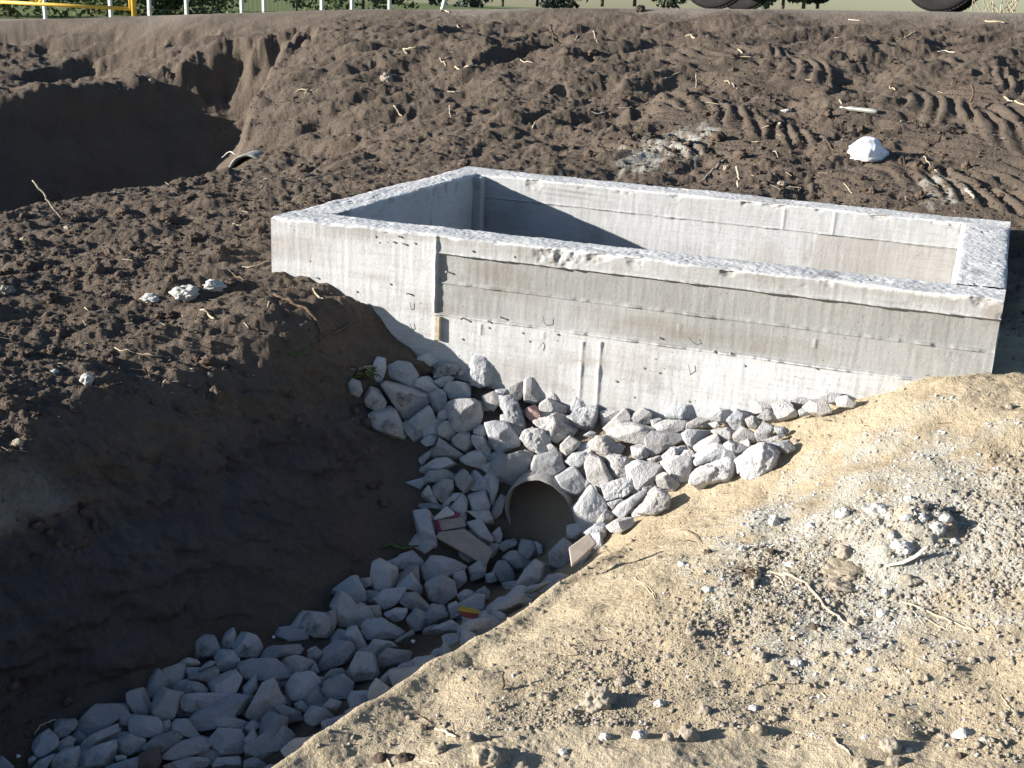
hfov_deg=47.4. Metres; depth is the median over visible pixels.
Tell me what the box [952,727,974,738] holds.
cement lump
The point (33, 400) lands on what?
soil clod
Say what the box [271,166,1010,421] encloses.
concrete basin
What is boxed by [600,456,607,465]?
stone
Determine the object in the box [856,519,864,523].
cement lump
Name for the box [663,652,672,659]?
soil clod
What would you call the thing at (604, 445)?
stone
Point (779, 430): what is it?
stone
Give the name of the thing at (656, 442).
stone
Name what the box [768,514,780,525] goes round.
cement lump
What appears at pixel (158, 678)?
stone
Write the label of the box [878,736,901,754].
soil clod
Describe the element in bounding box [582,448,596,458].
stone
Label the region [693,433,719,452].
stone
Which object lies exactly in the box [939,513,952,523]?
cement lump
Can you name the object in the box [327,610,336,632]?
stone
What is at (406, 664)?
stone
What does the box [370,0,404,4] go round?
tree
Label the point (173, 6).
bush
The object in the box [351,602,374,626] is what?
stone
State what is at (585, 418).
stone
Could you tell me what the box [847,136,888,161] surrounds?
rock
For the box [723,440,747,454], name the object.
stone
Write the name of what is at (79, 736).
stone
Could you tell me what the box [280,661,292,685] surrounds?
stone
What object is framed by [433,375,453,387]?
stone
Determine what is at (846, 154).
soil clod
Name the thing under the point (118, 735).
stone
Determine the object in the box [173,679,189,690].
stone
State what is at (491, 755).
soil clod
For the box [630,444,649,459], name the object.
stone
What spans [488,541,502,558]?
stone
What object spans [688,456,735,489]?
stone
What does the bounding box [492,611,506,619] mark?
stone
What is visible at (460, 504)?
stone
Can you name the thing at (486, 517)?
stone
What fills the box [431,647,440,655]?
stone
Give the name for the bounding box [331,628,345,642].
stone
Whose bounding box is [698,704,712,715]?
soil clod
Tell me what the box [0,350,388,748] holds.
bank crumbs
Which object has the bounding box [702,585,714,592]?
cement lump
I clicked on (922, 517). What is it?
cement lump
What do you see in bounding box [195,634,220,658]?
stone
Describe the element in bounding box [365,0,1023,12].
sky
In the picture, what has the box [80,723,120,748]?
stone
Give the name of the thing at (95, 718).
stone
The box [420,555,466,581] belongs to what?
stone
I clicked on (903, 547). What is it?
cement lump
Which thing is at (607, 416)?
stone
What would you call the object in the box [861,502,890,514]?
cement lump
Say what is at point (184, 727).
stone
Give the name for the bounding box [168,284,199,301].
cement lump
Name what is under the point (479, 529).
stone
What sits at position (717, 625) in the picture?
earth crumbs
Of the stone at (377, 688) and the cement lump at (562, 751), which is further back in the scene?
the stone at (377, 688)
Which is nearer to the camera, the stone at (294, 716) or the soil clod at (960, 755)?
the soil clod at (960, 755)
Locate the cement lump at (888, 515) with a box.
[885,512,892,518]
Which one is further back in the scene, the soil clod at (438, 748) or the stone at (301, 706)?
the stone at (301, 706)
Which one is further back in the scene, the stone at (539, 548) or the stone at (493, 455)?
the stone at (493, 455)
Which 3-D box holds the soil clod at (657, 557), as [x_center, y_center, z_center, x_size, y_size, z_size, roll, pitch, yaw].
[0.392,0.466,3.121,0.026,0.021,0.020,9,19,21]
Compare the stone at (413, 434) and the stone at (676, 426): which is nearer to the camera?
the stone at (676, 426)
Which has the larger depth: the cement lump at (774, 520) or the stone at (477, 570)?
the stone at (477, 570)
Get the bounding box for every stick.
[735,166,739,187]
[832,736,851,755]
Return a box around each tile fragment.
[436,529,492,564]
[569,533,596,566]
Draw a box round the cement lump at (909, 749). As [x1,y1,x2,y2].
[905,747,912,752]
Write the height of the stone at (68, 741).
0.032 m
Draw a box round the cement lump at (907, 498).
[903,495,912,501]
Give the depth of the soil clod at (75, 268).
4.41 m
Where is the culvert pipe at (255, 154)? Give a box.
[229,150,263,167]
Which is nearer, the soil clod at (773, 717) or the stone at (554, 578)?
the soil clod at (773, 717)
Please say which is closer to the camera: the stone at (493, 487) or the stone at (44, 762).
the stone at (44, 762)
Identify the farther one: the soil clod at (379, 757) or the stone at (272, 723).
the stone at (272, 723)
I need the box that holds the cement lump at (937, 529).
[929,522,945,536]
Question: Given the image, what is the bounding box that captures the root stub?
[501,671,504,689]
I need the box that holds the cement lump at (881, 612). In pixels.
[876,609,888,617]
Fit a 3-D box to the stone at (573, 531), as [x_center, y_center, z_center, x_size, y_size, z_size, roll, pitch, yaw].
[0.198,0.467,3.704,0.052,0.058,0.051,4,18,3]
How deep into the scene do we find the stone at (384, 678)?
2.99 m
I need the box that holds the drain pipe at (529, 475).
[505,468,572,523]
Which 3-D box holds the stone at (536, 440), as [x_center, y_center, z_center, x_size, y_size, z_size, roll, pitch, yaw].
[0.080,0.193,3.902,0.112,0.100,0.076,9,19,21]
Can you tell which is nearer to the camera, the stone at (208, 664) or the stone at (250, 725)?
the stone at (250, 725)
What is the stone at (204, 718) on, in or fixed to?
on the ground
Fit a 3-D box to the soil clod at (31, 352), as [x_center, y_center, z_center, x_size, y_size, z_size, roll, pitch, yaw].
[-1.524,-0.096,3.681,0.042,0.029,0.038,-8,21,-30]
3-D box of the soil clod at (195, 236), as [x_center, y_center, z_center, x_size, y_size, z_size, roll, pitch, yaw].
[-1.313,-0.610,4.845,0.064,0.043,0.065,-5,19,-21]
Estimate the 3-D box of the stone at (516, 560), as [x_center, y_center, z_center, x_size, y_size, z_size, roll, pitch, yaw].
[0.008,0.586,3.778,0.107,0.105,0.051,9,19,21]
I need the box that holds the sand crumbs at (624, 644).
[300,318,1023,761]
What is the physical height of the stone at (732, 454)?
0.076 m
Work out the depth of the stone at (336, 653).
3.25 m
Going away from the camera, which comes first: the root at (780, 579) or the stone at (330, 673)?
the root at (780, 579)
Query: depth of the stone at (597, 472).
3.76 m
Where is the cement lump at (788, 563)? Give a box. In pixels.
[785,561,796,566]
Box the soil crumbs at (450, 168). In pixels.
[0,28,1023,690]
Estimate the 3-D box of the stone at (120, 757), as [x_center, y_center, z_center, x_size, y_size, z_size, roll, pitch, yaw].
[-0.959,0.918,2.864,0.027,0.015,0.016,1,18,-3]
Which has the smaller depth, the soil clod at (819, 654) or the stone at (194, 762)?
the soil clod at (819, 654)
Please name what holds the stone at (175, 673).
on the ground
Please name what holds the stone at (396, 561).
on the ground
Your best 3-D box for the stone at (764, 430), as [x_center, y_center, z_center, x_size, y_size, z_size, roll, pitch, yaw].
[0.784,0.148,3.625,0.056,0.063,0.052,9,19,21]
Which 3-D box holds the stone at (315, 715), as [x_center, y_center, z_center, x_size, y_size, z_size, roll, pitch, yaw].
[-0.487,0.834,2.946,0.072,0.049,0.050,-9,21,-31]
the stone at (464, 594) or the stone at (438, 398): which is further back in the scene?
the stone at (438, 398)
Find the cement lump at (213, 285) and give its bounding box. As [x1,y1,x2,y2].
[202,279,226,291]
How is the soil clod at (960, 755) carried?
on the ground
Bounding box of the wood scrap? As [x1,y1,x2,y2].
[965,187,974,198]
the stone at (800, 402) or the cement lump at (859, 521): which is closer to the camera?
the cement lump at (859, 521)
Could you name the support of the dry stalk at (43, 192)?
on the ground
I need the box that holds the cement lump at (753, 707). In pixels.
[748,704,759,710]
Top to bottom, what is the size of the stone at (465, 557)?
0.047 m
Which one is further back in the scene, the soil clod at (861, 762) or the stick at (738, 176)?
the stick at (738, 176)
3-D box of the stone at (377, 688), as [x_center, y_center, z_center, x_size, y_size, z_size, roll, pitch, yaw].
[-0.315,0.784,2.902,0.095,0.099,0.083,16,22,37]
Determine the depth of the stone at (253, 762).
2.81 m
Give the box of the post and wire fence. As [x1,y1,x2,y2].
[1,0,446,18]
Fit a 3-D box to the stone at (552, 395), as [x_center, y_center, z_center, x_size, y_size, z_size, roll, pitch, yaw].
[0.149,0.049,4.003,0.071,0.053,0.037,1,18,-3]
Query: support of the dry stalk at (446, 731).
on the ground
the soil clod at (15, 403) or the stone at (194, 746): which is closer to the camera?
the stone at (194, 746)
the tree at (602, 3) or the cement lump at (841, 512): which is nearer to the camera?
the cement lump at (841, 512)
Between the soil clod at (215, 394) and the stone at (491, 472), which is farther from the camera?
the stone at (491, 472)
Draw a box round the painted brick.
[434,506,465,531]
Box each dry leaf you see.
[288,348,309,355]
[381,542,418,548]
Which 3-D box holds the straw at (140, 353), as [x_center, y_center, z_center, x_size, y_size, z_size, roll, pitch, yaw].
[-1.203,-0.102,3.780,0.188,0.026,0.026,4,18,5]
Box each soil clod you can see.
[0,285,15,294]
[0,382,11,392]
[0,395,26,412]
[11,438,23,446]
[17,423,31,434]
[25,349,35,356]
[25,396,40,404]
[39,191,59,201]
[42,264,52,268]
[53,266,68,273]
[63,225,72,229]
[70,265,80,270]
[70,270,82,277]
[85,274,91,279]
[89,260,105,273]
[114,270,124,277]
[115,207,129,215]
[135,248,152,255]
[159,213,180,223]
[164,310,176,318]
[165,71,172,78]
[176,194,197,204]
[188,232,202,241]
[206,386,228,405]
[210,245,230,254]
[223,278,236,285]
[255,228,265,234]
[294,163,311,172]
[373,752,387,763]
[379,73,393,81]
[395,752,413,762]
[420,724,428,730]
[430,741,449,755]
[460,731,480,742]
[468,743,512,767]
[483,733,491,739]
[537,692,553,701]
[579,685,618,713]
[614,676,630,686]
[634,4,644,12]
[635,678,646,686]
[654,554,661,559]
[661,732,673,741]
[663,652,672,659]
[677,722,699,741]
[684,625,697,636]
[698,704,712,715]
[703,549,711,554]
[713,679,727,688]
[726,638,736,645]
[749,723,768,735]
[750,651,762,659]
[753,650,769,661]
[754,620,764,625]
[765,672,774,681]
[766,548,776,554]
[768,714,779,720]
[777,181,786,186]
[790,744,797,748]
[809,623,822,630]
[815,650,823,657]
[821,558,864,581]
[824,577,855,595]
[835,544,852,559]
[842,152,850,157]
[847,616,860,625]
[853,757,874,767]
[860,649,870,657]
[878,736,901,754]
[886,755,905,767]
[890,593,902,600]
[897,574,922,586]
[898,156,906,164]
[955,752,966,759]
[967,656,976,662]
[977,655,991,663]
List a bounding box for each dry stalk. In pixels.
[32,180,61,217]
[434,727,456,736]
[635,577,656,598]
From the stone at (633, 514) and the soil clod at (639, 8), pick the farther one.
the soil clod at (639, 8)
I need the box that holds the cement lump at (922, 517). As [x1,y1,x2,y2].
[917,512,928,522]
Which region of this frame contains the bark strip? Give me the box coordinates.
[888,545,929,565]
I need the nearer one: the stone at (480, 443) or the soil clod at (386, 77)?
the stone at (480, 443)
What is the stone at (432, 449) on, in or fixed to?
on the ground
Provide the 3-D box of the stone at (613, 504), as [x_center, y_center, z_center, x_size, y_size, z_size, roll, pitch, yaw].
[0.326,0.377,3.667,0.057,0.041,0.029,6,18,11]
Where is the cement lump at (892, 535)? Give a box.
[887,532,896,539]
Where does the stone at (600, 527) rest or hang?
on the ground
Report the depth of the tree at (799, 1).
129.74 m
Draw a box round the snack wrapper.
[457,606,478,618]
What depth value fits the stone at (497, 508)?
3.85 m
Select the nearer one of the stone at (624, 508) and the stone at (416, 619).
the stone at (416, 619)
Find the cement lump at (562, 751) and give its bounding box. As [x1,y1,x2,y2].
[559,748,568,754]
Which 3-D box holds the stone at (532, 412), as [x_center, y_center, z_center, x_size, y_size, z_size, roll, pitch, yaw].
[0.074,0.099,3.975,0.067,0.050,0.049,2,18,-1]
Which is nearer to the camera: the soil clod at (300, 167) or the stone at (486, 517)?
the stone at (486, 517)
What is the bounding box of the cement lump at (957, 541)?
[949,538,960,545]
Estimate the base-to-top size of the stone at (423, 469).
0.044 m
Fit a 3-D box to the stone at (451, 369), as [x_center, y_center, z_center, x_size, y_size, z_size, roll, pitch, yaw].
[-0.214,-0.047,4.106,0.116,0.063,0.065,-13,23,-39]
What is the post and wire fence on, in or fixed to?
on the ground
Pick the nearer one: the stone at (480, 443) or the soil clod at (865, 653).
the soil clod at (865, 653)
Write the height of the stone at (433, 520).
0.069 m
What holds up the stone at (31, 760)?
on the ground
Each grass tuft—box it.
[351,365,376,371]
[353,364,386,382]
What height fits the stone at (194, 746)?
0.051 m
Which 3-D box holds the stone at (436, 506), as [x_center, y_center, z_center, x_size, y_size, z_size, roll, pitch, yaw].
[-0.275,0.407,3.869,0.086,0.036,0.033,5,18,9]
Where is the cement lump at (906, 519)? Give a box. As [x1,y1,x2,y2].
[900,514,913,525]
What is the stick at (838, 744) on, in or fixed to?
on the ground
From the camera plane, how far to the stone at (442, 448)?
3.93 m
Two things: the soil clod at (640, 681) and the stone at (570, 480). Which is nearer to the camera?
the soil clod at (640, 681)
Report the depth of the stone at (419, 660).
3.02 m
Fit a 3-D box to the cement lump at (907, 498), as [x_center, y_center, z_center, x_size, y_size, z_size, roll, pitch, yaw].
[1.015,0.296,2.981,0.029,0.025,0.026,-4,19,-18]
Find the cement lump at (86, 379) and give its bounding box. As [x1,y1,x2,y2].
[79,372,93,385]
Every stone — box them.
[0,755,13,767]
[27,756,36,765]
[31,728,58,759]
[32,753,55,767]
[49,746,80,767]
[53,718,77,738]
[57,735,75,750]
[71,730,87,743]
[73,702,129,736]
[77,745,113,767]
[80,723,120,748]
[84,739,117,767]
[105,756,138,767]
[107,731,128,741]
[115,754,126,760]
[117,710,130,727]
[117,733,145,755]
[126,687,151,715]
[128,714,163,738]
[138,747,161,767]
[140,730,182,754]
[145,667,168,699]
[148,703,153,715]
[151,687,184,720]
[162,662,186,687]
[162,720,171,732]
[162,736,211,760]
[163,763,177,767]
[172,718,200,738]
[172,757,209,767]
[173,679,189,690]
[175,707,185,717]
[178,657,199,666]
[180,692,231,714]
[182,681,208,694]
[185,667,203,677]
[187,666,219,684]
[188,693,253,731]
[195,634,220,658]
[197,747,221,764]
[198,660,215,670]
[207,669,242,694]
[207,727,245,756]
[212,756,241,767]
[214,649,239,673]
[214,716,245,730]
[220,627,236,648]
[231,632,262,659]
[236,657,290,682]
[242,674,257,694]
[243,757,266,767]
[244,720,259,732]
[244,727,257,743]
[244,732,270,758]
[245,678,285,722]
[256,680,280,689]
[259,711,288,738]
[261,644,303,661]
[267,725,295,753]
[273,704,303,724]
[274,625,309,640]
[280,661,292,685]
[281,737,310,757]
[282,655,314,673]
[283,695,291,706]
[285,670,322,703]
[291,610,307,626]
[294,700,307,714]
[301,611,331,637]
[304,685,327,707]
[304,705,334,725]
[307,647,323,661]
[310,661,319,673]
[318,640,354,670]
[321,673,353,699]
[321,714,344,729]
[322,698,341,709]
[324,668,345,679]
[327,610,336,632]
[329,590,358,626]
[331,575,366,604]
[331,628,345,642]
[343,625,367,650]
[344,707,354,714]
[346,651,379,683]
[347,690,367,707]
[348,379,362,397]
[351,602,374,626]
[353,647,369,656]
[359,577,371,588]
[360,617,405,640]
[364,386,386,410]
[366,590,378,602]
[367,605,380,617]
[367,639,397,657]
[367,678,390,700]
[368,405,406,439]
[370,558,398,592]
[370,605,381,616]
[373,357,385,382]
[373,586,405,611]
[376,648,411,668]
[379,667,396,682]
[380,380,429,420]
[384,607,407,621]
[387,360,418,386]
[388,557,401,566]
[388,665,422,686]
[394,630,414,643]
[396,564,419,584]
[396,572,422,595]
[397,551,410,568]
[397,662,412,667]
[399,592,429,611]
[403,420,422,441]
[405,477,427,488]
[406,608,426,632]
[407,405,435,430]
[407,550,424,568]
[409,533,437,553]
[412,508,437,548]
[413,509,435,531]
[413,655,435,665]
[414,376,440,392]
[417,351,437,366]
[418,450,432,465]
[418,503,440,509]
[419,466,434,473]
[420,435,436,446]
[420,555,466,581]
[421,485,437,502]
[422,624,438,635]
[423,418,448,438]
[423,469,455,483]
[424,457,456,468]
[424,574,457,604]
[426,603,447,626]
[428,388,446,412]
[430,445,440,458]
[430,620,458,633]
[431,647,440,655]
[432,437,463,459]
[432,478,453,503]
[432,515,446,532]
[433,362,459,378]
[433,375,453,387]
[437,409,447,419]
[437,420,455,441]
[440,641,451,655]
[441,496,451,509]
[442,633,460,645]
[443,381,470,399]
[443,398,483,432]
[447,513,466,529]
[447,601,460,619]
[449,492,460,501]
[449,493,467,515]
[451,432,473,453]
[453,469,474,494]
[453,570,466,589]
[457,369,465,375]
[457,589,474,601]
[457,594,485,618]
[457,624,461,636]
[458,551,474,561]
[459,450,487,468]
[460,629,477,643]
[461,618,491,631]
[462,609,490,623]
[466,518,492,544]
[467,355,493,387]
[467,490,490,510]
[467,511,493,524]
[468,560,486,581]
[470,469,487,490]
[471,435,491,452]
[473,424,486,436]
[474,614,499,634]
[475,586,489,599]
[478,400,489,410]
[480,461,491,472]
[481,391,499,411]
[483,469,502,482]
[484,420,520,452]
[485,572,496,582]
[486,476,498,504]
[486,596,502,609]
[488,451,505,460]
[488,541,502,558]
[490,450,532,485]
[491,494,505,519]
[491,527,502,542]
[491,591,523,613]
[492,560,514,583]
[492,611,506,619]
[495,389,509,394]
[498,394,525,429]
[498,538,516,551]
[499,414,522,434]
[501,550,530,570]
[502,581,516,589]
[508,381,522,400]
[508,585,528,594]
[515,559,544,586]
[518,538,536,559]
[519,427,551,453]
[520,594,531,603]
[522,377,543,404]
[524,405,542,420]
[524,450,533,456]
[524,581,551,593]
[524,588,537,597]
[531,450,566,475]
[533,412,578,443]
[535,541,542,555]
[537,573,568,592]
[539,398,566,413]
[541,412,550,416]
[544,563,549,573]
[546,392,559,400]
[546,443,557,451]
[548,538,572,569]
[555,465,585,496]
[559,435,580,457]
[565,451,586,467]
[566,404,598,430]
[566,523,581,539]
[567,396,585,412]
[571,485,607,535]
[577,442,588,451]
[577,477,591,496]
[578,467,584,476]
[579,551,591,564]
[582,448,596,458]
[583,431,595,437]
[583,522,607,538]
[584,453,613,491]
[588,434,625,459]
[591,532,603,549]
[596,509,614,523]
[600,409,618,425]
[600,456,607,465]
[600,476,633,501]
[602,408,630,432]
[606,428,617,439]
[606,454,631,478]
[606,517,633,532]
[607,498,623,509]
[609,422,654,443]
[612,487,649,517]
[625,459,663,490]
[626,473,653,494]
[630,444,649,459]
[630,507,642,517]
[631,407,652,424]
[634,485,671,516]
[644,430,682,456]
[647,455,661,462]
[650,417,661,426]
[654,420,687,432]
[656,472,679,491]
[660,455,696,482]
[661,445,687,459]
[664,404,695,420]
[679,450,694,455]
[681,429,710,449]
[685,417,710,429]
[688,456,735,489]
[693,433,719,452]
[693,442,726,465]
[706,407,730,424]
[708,421,720,427]
[711,427,734,442]
[720,449,738,458]
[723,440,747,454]
[726,409,749,429]
[732,426,755,443]
[734,442,780,480]
[739,439,751,454]
[745,415,761,429]
[750,401,771,414]
[754,421,774,441]
[757,408,778,422]
[761,433,785,442]
[769,440,795,453]
[771,399,797,421]
[774,426,787,434]
[788,397,809,407]
[798,408,810,416]
[802,399,832,416]
[816,392,844,403]
[836,395,856,407]
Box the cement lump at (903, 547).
[890,538,914,555]
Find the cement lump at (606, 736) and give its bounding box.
[599,732,611,740]
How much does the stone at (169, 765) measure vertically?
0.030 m
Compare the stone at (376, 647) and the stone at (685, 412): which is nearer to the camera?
the stone at (376, 647)
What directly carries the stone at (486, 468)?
on the ground
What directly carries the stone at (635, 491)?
on the ground
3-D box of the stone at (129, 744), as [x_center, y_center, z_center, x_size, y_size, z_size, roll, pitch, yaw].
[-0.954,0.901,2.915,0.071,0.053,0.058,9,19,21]
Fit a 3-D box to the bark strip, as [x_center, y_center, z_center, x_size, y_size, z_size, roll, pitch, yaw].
[0.945,0.411,2.772,0.097,0.054,0.018,1,18,-5]
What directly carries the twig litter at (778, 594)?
on the ground
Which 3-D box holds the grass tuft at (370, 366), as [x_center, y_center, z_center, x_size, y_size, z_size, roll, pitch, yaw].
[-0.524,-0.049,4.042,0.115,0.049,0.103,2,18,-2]
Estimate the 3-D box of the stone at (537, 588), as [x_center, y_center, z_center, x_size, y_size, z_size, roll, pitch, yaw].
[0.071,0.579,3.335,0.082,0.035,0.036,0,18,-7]
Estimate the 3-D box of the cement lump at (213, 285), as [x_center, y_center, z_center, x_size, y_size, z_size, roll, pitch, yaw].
[-1.058,-0.346,4.151,0.089,0.058,0.066,-4,19,-20]
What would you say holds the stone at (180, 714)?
on the ground
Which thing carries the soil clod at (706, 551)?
on the ground
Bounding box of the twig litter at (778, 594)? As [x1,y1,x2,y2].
[395,333,1023,719]
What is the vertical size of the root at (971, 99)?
0.139 m
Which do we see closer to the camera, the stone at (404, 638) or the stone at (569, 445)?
the stone at (404, 638)
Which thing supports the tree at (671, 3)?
on the ground
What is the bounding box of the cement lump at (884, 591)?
[881,588,890,595]
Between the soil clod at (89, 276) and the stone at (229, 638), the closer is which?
the stone at (229, 638)
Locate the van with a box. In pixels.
[692,0,977,11]
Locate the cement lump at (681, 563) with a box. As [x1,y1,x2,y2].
[677,561,686,566]
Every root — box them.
[273,292,320,333]
[751,565,761,588]
[768,570,853,627]
[775,575,784,588]
[968,84,974,109]
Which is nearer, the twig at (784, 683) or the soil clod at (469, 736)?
the soil clod at (469, 736)
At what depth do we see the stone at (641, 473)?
3.67 m
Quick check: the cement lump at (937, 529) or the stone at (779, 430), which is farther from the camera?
the stone at (779, 430)
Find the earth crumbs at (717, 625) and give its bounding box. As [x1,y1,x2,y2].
[305,333,1023,761]
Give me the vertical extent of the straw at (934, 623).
0.011 m
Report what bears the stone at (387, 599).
on the ground
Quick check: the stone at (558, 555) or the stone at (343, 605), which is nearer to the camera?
the stone at (343, 605)
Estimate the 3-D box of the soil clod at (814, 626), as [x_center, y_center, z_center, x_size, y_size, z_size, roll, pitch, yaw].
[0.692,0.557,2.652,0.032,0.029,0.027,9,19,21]
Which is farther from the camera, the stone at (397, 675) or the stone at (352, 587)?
the stone at (352, 587)
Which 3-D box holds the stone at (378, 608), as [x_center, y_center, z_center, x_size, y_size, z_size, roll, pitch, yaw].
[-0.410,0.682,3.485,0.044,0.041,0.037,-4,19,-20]
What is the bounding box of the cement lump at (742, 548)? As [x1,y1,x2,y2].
[737,545,746,550]
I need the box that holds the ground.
[0,0,1023,767]
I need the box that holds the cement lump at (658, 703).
[653,699,665,707]
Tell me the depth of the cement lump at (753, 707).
2.44 m
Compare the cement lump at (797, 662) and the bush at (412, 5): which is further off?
the bush at (412, 5)
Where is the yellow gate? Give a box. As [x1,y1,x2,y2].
[0,0,136,15]
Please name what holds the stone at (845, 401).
on the ground
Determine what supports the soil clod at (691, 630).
on the ground
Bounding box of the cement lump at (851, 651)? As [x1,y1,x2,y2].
[846,648,855,654]
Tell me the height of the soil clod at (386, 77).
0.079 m
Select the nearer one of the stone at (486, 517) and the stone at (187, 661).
the stone at (187, 661)
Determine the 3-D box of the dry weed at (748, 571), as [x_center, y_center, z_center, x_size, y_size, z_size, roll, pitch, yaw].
[0.578,0.459,2.873,0.084,0.035,0.085,-9,21,-32]
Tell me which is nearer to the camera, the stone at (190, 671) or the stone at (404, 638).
the stone at (190, 671)
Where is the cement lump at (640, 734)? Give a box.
[631,729,648,739]
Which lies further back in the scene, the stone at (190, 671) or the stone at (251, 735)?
the stone at (190, 671)
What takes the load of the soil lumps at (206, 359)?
on the ground
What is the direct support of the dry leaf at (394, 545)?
on the ground
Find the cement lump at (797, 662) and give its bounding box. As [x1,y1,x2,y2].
[789,658,803,666]
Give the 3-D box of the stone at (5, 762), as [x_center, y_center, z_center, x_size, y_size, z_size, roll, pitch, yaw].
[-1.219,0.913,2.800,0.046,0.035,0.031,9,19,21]
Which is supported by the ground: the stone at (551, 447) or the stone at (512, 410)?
the stone at (512, 410)
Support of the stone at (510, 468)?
on the ground
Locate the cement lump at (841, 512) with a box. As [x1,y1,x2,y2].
[835,507,850,517]
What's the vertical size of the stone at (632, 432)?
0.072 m
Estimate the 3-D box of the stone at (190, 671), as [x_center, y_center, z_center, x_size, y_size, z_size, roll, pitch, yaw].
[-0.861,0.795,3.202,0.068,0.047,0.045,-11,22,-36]
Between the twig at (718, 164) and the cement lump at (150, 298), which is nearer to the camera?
the cement lump at (150, 298)
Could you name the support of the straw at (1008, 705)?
on the ground
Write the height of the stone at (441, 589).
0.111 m
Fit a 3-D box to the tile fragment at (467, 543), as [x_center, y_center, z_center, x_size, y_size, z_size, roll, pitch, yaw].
[-0.153,0.524,3.782,0.187,0.092,0.064,9,19,21]
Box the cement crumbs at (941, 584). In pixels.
[369,394,1023,761]
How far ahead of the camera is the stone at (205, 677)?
3.14 m
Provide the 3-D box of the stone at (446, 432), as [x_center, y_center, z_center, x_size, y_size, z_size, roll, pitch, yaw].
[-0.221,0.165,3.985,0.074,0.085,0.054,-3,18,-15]
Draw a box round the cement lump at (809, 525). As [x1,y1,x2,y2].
[805,522,814,528]
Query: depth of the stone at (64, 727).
2.92 m
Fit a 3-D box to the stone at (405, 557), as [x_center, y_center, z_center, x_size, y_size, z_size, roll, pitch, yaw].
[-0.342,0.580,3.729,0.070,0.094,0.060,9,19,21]
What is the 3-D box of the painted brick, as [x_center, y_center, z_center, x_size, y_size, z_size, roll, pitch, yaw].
[-0.203,0.448,3.824,0.108,0.097,0.065,0,18,-6]
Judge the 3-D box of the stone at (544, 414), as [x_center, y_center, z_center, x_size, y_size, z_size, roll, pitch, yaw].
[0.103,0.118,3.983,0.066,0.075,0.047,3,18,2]
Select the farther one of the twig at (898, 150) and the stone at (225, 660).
the twig at (898, 150)
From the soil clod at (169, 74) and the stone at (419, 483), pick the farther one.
the soil clod at (169, 74)
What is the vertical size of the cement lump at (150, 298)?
0.041 m
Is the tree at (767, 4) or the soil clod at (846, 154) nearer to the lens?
the soil clod at (846, 154)
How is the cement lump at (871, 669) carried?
on the ground
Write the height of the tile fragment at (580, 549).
0.082 m
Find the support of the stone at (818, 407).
on the ground
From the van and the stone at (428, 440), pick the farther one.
the van
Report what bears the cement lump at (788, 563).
on the ground
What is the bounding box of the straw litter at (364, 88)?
[0,34,1004,501]
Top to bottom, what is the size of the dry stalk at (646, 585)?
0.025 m
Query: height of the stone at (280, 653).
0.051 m
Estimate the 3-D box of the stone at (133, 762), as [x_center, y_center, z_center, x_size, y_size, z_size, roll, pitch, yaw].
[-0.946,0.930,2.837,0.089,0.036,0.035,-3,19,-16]
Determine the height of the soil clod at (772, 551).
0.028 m
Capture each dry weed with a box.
[295,88,316,94]
[726,560,761,578]
[971,0,1018,12]
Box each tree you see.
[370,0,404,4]
[427,0,447,5]
[452,0,492,7]
[536,0,567,7]
[539,0,579,7]
[580,0,603,6]
[651,0,687,8]
[761,0,774,8]
[775,0,784,8]
[787,0,805,8]
[802,0,828,8]
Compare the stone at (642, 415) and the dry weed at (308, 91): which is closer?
the stone at (642, 415)
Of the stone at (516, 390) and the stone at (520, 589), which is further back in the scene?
the stone at (516, 390)
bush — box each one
[0,0,129,17]
[49,0,172,15]
[81,0,222,14]
[166,0,316,14]
[194,0,349,11]
[310,0,418,9]
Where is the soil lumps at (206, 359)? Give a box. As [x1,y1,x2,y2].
[0,35,1023,476]
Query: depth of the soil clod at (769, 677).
2.52 m
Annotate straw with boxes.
[34,719,56,734]
[114,347,169,357]
[200,308,214,318]
[242,261,268,267]
[639,582,654,598]
[900,600,975,632]
[925,617,946,630]
[1000,694,1023,716]
[1003,96,1023,105]
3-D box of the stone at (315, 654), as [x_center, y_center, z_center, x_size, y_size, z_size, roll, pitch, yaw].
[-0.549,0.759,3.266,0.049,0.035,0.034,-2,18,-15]
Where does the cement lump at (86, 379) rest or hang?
on the ground
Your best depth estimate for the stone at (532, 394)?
4.00 m
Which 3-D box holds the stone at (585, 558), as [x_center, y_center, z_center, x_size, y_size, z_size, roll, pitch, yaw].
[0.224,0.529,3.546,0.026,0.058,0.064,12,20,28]
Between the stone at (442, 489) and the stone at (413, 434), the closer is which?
the stone at (442, 489)
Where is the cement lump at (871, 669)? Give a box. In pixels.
[866,666,876,672]
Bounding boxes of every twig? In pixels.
[228,269,247,287]
[310,343,349,364]
[316,318,353,337]
[698,159,725,182]
[763,683,806,684]
[883,147,914,153]
[923,132,944,154]
[927,506,976,519]
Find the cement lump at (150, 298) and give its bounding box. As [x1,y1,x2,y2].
[139,293,159,302]
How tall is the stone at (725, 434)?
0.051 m
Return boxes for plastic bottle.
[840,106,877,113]
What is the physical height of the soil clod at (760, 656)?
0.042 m
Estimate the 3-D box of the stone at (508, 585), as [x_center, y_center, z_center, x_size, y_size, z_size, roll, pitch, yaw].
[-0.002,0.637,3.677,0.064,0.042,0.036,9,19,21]
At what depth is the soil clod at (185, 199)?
5.51 m
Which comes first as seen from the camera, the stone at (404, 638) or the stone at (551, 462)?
the stone at (404, 638)
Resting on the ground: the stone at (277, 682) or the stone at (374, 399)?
the stone at (277, 682)
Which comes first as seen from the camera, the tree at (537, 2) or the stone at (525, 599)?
the stone at (525, 599)

